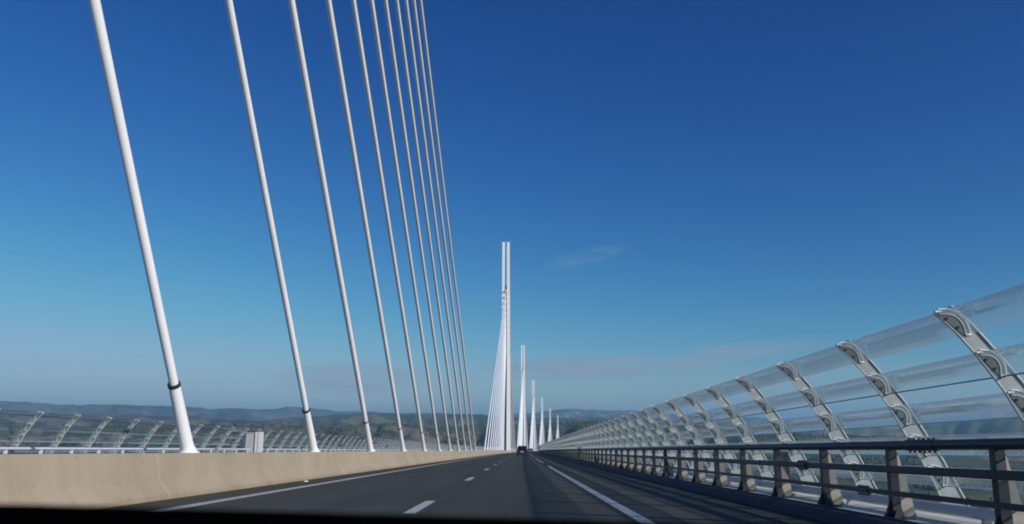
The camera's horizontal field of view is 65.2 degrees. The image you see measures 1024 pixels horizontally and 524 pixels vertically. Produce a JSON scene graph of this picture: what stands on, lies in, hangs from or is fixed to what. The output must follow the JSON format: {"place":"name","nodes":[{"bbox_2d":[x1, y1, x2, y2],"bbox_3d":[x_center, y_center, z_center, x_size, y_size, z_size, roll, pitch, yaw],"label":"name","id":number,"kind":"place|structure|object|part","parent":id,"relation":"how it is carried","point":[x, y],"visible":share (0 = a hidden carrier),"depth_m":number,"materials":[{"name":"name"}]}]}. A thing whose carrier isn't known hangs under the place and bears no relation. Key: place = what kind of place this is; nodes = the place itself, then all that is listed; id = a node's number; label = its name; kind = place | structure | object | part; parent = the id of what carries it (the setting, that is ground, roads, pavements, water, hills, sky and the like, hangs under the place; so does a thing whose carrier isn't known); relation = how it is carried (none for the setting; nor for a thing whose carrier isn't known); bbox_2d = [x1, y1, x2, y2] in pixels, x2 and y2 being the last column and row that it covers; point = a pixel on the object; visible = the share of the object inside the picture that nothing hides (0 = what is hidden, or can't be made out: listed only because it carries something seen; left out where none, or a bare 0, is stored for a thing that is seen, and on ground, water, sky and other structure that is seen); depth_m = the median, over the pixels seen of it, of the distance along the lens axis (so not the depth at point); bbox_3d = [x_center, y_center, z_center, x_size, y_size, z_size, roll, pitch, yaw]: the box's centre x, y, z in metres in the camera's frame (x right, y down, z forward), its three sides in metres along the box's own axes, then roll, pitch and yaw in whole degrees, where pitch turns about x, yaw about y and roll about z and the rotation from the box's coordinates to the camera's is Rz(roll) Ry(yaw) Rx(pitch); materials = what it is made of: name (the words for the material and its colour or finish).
{"place":"outdoors","nodes":[
{"label":"outdoors","id":0,"kind":"place"},
{"bbox_2d":[0,504,707,523],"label":"dashboard top","id":1,"kind":"object","parent":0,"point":[34,514],"visible":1,"depth_m":0.25,"materials":[{"name":"black plastic"}]},
{"bbox_2d":[116,451,822,523],"bbox_3d":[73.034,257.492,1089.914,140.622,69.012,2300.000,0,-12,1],"label":"road","id":2,"kind":"structure","parent":0,"point":[529,485],"depth_m":17.74,"materials":[{"name":"grey asphalt"}]},
{"bbox_2d":[516,446,527,455],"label":"car","id":3,"kind":"object","parent":2,"relation":"on","point":[521,450],"visible":0.98,"depth_m":135.39,"materials":[{"name":"paint"}]},
{"bbox_2d":[537,452,923,523],"bbox_3d":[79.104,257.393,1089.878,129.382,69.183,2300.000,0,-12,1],"label":"kerb","id":4,"kind":"structure","parent":2,"relation":"on","point":[823,514],"depth_m":13.99,"materials":[{"name":"grey concrete"}]},
{"bbox_2d":[0,401,1023,505],"bbox_3d":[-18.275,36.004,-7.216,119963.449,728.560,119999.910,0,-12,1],"label":"terrain","id":5,"kind":"structure","parent":0,"point":[53,417],"depth_m":4870.56,"materials":[{"name":"green plant"}]},
{"bbox_2d":[0,420,1023,508],"bbox_3d":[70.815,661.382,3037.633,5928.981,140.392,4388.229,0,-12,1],"label":"woodland","id":6,"kind":"object","parent":5,"relation":"on","point":[911,478],"visible":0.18,"depth_m":2381.35,"materials":[{"name":"green plant"}]},
{"bbox_2d":[0,0,1023,419],"label":"sky","id":7,"kind":"structure","parent":0,"point":[687,196],"materials":[{"name":"blue"}]},
{"bbox_3d":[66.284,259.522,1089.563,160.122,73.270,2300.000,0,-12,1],"label":"bridge deck","id":8,"kind":"structure","parent":0,"visible":0},
{"bbox_2d":[0,409,488,453],"bbox_3d":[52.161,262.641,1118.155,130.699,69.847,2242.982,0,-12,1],"label":"wind screen","id":9,"kind":"object","parent":8,"relation":"on","point":[16,442],"visible":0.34,"depth_m":57.52,"materials":[{"name":"plastic"}]},
{"bbox_2d":[0,450,537,506],"bbox_3d":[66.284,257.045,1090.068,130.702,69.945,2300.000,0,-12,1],"label":"median barrier","id":10,"kind":"object","parent":8,"relation":"on","point":[98,479],"visible":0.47,"depth_m":17.02,"materials":[{"name":"beige concrete"}]},
{"bbox_2d":[88,0,199,452],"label":"stay cable","id":11,"kind":"object","parent":10,"relation":"attached to","point":[186,443],"visible":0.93,"depth_m":17.48,"materials":[{"name":"metal"}]},
{"bbox_2d":[225,0,320,451],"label":"stay cable","id":12,"kind":"object","parent":10,"relation":"attached to","point":[311,439],"visible":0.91,"depth_m":26.42,"materials":[{"name":"metal"}]},
{"bbox_2d":[288,0,374,450],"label":"stay cable","id":13,"kind":"object","parent":10,"relation":"attached to","point":[305,79],"visible":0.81,"depth_m":34.34,"materials":[{"name":"metal"}]},
{"bbox_2d":[325,0,405,450],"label":"stay cable","id":14,"kind":"object","parent":10,"relation":"attached to","point":[351,140],"visible":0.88,"depth_m":41.74,"materials":[{"name":"metal"}]},
{"bbox_2d":[351,0,426,450],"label":"stay cable","id":15,"kind":"object","parent":10,"relation":"attached to","point":[366,85],"visible":0.87,"depth_m":48.64,"materials":[{"name":"metal"}]},
{"bbox_2d":[369,0,441,450],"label":"stay cable","id":16,"kind":"object","parent":10,"relation":"attached to","point":[378,46],"visible":0.93,"depth_m":55.20,"materials":[{"name":"metal"}]},
{"bbox_2d":[383,0,451,450],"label":"stay cable","id":17,"kind":"object","parent":10,"relation":"attached to","point":[388,21],"visible":0.9,"depth_m":61.43,"materials":[{"name":"metal"}]},
{"bbox_2d":[395,0,460,450],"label":"stay cable","id":18,"kind":"object","parent":10,"relation":"attached to","point":[417,150],"visible":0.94,"depth_m":67.35,"materials":[{"name":"metal"}]},
{"bbox_2d":[404,0,466,450],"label":"stay cable","id":19,"kind":"object","parent":10,"relation":"attached to","point":[422,129],"visible":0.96,"depth_m":73.06,"materials":[{"name":"metal"}]},
{"bbox_2d":[412,0,472,450],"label":"stay cable","id":20,"kind":"object","parent":10,"relation":"attached to","point":[427,108],"visible":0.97,"depth_m":78.65,"materials":[{"name":"metal"}]},
{"bbox_2d":[419,0,476,450],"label":"stay cable","id":21,"kind":"object","parent":10,"relation":"attached to","point":[432,99],"visible":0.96,"depth_m":84.28,"materials":[{"name":"metal"}]},
{"bbox_2d":[489,302,505,449],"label":"stay cable","id":22,"kind":"object","parent":10,"relation":"attached to","point":[496,383],"visible":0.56,"depth_m":236.81,"materials":[{"name":"white metal"}]},
{"bbox_2d":[491,308,505,449],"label":"stay cable","id":23,"kind":"object","parent":10,"relation":"attached to","point":[498,386],"visible":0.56,"depth_m":247.23,"materials":[{"name":"white metal"}]},
{"bbox_2d":[493,315,505,449],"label":"stay cable","id":24,"kind":"object","parent":10,"relation":"attached to","point":[499,388],"visible":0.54,"depth_m":257.07,"materials":[{"name":"white metal"}]},
{"bbox_2d":[495,321,505,449],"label":"stay cable","id":25,"kind":"object","parent":10,"relation":"attached to","point":[500,392],"visible":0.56,"depth_m":265.08,"materials":[{"name":"white metal"}]},
{"bbox_2d":[497,328,505,449],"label":"stay cable","id":26,"kind":"object","parent":10,"relation":"attached to","point":[501,394],"visible":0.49,"depth_m":274.39,"materials":[{"name":"white metal"}]},
{"bbox_2d":[498,335,505,449],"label":"stay cable","id":27,"kind":"object","parent":10,"relation":"attached to","point":[501,399],"visible":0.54,"depth_m":281.38,"materials":[{"name":"white metal"}]},
{"bbox_2d":[500,342,505,449],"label":"stay cable","id":28,"kind":"object","parent":10,"relation":"attached to","point":[502,400],"visible":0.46,"depth_m":290.64,"materials":[{"name":"white metal"}]},
{"bbox_2d":[501,351,505,449],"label":"stay cable","id":29,"kind":"object","parent":10,"relation":"attached to","point":[503,404],"visible":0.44,"depth_m":298.39,"materials":[{"name":"white metal"}]},
{"bbox_2d":[510,396,512,448],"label":"stay cable","id":30,"kind":"object","parent":10,"relation":"attached to","point":[511,425],"visible":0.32,"depth_m":405.68,"materials":[{"name":"white metal"}]},
{"bbox_2d":[510,386,513,449],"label":"stay cable","id":31,"kind":"object","parent":10,"relation":"attached to","point":[511,415],"visible":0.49,"depth_m":407.41,"materials":[{"name":"white metal"}]},
{"bbox_2d":[510,368,514,448],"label":"stay cable","id":32,"kind":"object","parent":10,"relation":"attached to","point":[512,409],"visible":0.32,"depth_m":421.17,"materials":[{"name":"white metal"}]},
{"bbox_2d":[510,377,514,449],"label":"stay cable","id":33,"kind":"object","parent":10,"relation":"attached to","point":[512,413],"visible":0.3,"depth_m":416.71,"materials":[{"name":"white metal"}]},
{"bbox_2d":[510,360,515,449],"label":"stay cable","id":34,"kind":"object","parent":10,"relation":"attached to","point":[512,403],"visible":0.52,"depth_m":421.90,"materials":[{"name":"white metal"}]},
{"bbox_2d":[517,372,522,446],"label":"stay cable","id":35,"kind":"object","parent":10,"relation":"attached to","point":[519,411],"visible":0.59,"depth_m":569.41,"materials":[{"name":"white metal"}]},
{"bbox_2d":[500,242,511,452],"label":"bridge pylon","id":36,"kind":"object","parent":8,"relation":"on","point":[507,429],"visible":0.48,"depth_m":329.83,"materials":[{"name":"white paint"}]},
{"bbox_2d":[483,290,505,450],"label":"stay cable","id":37,"kind":"object","parent":36,"relation":"attached to","point":[484,449],"visible":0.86,"depth_m":213.13,"materials":[{"name":"white metal"}]},
{"bbox_2d":[486,296,505,450],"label":"stay cable","id":38,"kind":"object","parent":36,"relation":"attached to","point":[495,381],"visible":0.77,"depth_m":226.03,"materials":[{"name":"white metal"}]},
{"bbox_2d":[502,360,505,449],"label":"stay cable","id":39,"kind":"object","parent":36,"relation":"attached to","point":[504,409],"visible":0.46,"depth_m":304.12,"materials":[{"name":"white metal"}]},
{"bbox_2d":[521,345,525,445],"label":"bridge pylon","id":40,"kind":"object","parent":8,"relation":"on","point":[524,432],"visible":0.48,"depth_m":664.56,"materials":[{"name":"white paint"}]},
{"bbox_2d":[532,380,535,450],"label":"bridge pylon","id":41,"kind":"object","parent":8,"relation":"on","point":[534,415],"visible":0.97,"depth_m":995.67,"materials":[{"name":"white paint"}]},
{"bbox_2d":[541,397,543,443],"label":"bridge pylon","id":42,"kind":"object","parent":8,"relation":"on","point":[542,417],"visible":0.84,"depth_m":1332.10,"materials":[{"name":"white paint"}]},
{"bbox_2d":[549,408,550,440],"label":"bridge pylon","id":43,"kind":"object","parent":8,"relation":"on","point":[550,421],"visible":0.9,"depth_m":1665.41,"materials":[{"name":"white paint"}]},
{"bbox_2d":[540,305,1023,505],"bbox_3d":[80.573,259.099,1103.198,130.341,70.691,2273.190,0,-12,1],"label":"wind screen","id":44,"kind":"object","parent":8,"relation":"on","point":[1006,377],"visible":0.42,"depth_m":15.77,"materials":[{"name":"plastic"}]},
{"bbox_2d":[599,464,993,523],"bbox_3d":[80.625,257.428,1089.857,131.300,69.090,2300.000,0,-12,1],"label":"service strip","id":45,"kind":"object","parent":8,"relation":"attached to","point":[924,517],"visible":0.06,"depth_m":13.00,"materials":[{"name":"grey concrete"}]},
{"bbox_2d":[576,444,582,458],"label":"roadside sign","id":46,"kind":"object","parent":45,"relation":"on","point":[578,446],"visible":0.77,"depth_m":72.99,"materials":[{"name":"metal"}]},
{"bbox_2d":[538,437,1023,523],"bbox_3d":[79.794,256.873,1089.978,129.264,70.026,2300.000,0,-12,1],"label":"guard rail","id":47,"kind":"object","parent":45,"relation":"on","point":[1007,505],"visible":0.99,"depth_m":12.37,"materials":[{"name":"metal"}]},
{"bbox_2d":[782,451,795,494],"bbox_3d":[5.787,4.478,16.996,0.306,0.890,0.306,0,-12,1],"label":"steel post","id":48,"kind":"object","parent":45,"relation":"on","point":[785,454],"visible":0.25,"depth_m":16.97,"materials":[{"name":"metal"}]},
{"bbox_2d":[626,463,994,523],"bbox_3d":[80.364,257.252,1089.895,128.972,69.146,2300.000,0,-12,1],"label":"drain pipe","id":49,"kind":"object","parent":45,"relation":"on","point":[985,515],"visible":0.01,"depth_m":12.39,"materials":[{"name":"grey metal"}]},
{"bbox_3d":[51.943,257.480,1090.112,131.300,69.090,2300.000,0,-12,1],"label":"service strip","id":50,"kind":"structure","parent":8,"relation":"attached to","visible":0},
{"bbox_2d":[0,447,485,453],"bbox_3d":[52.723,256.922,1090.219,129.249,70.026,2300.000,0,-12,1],"label":"guard rail","id":51,"kind":"object","parent":50,"relation":"on","point":[6,449],"visible":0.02,"depth_m":45.47,"materials":[{"name":"metal"}]},
{"bbox_2d":[245,432,263,451],"bbox_3d":[-20.803,14.902,64.515,1.176,2.350,0.860,0,-12,1],"label":"equipment cabinet","id":52,"kind":"object","parent":50,"relation":"on","point":[254,441],"visible":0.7,"depth_m":64.24,"materials":[{"name":"metal"}]},
{"bbox_3d":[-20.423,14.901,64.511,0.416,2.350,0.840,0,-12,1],"label":"door panel","id":53,"kind":"part","parent":52,"relation":"part of","materials":[{"name":"white metal"}]},
{"bbox_3d":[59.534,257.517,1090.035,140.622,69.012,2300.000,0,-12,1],"label":"road","id":54,"kind":"structure","parent":0,"visible":0},
{"bbox_2d":[171,452,651,521],"bbox_3d":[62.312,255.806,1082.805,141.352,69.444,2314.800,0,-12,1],"label":"road marking","id":55,"kind":"structure","parent":54,"relation":"on","point":[618,506],"depth_m":16.96,"materials":[{"name":"paint"}]}
]}

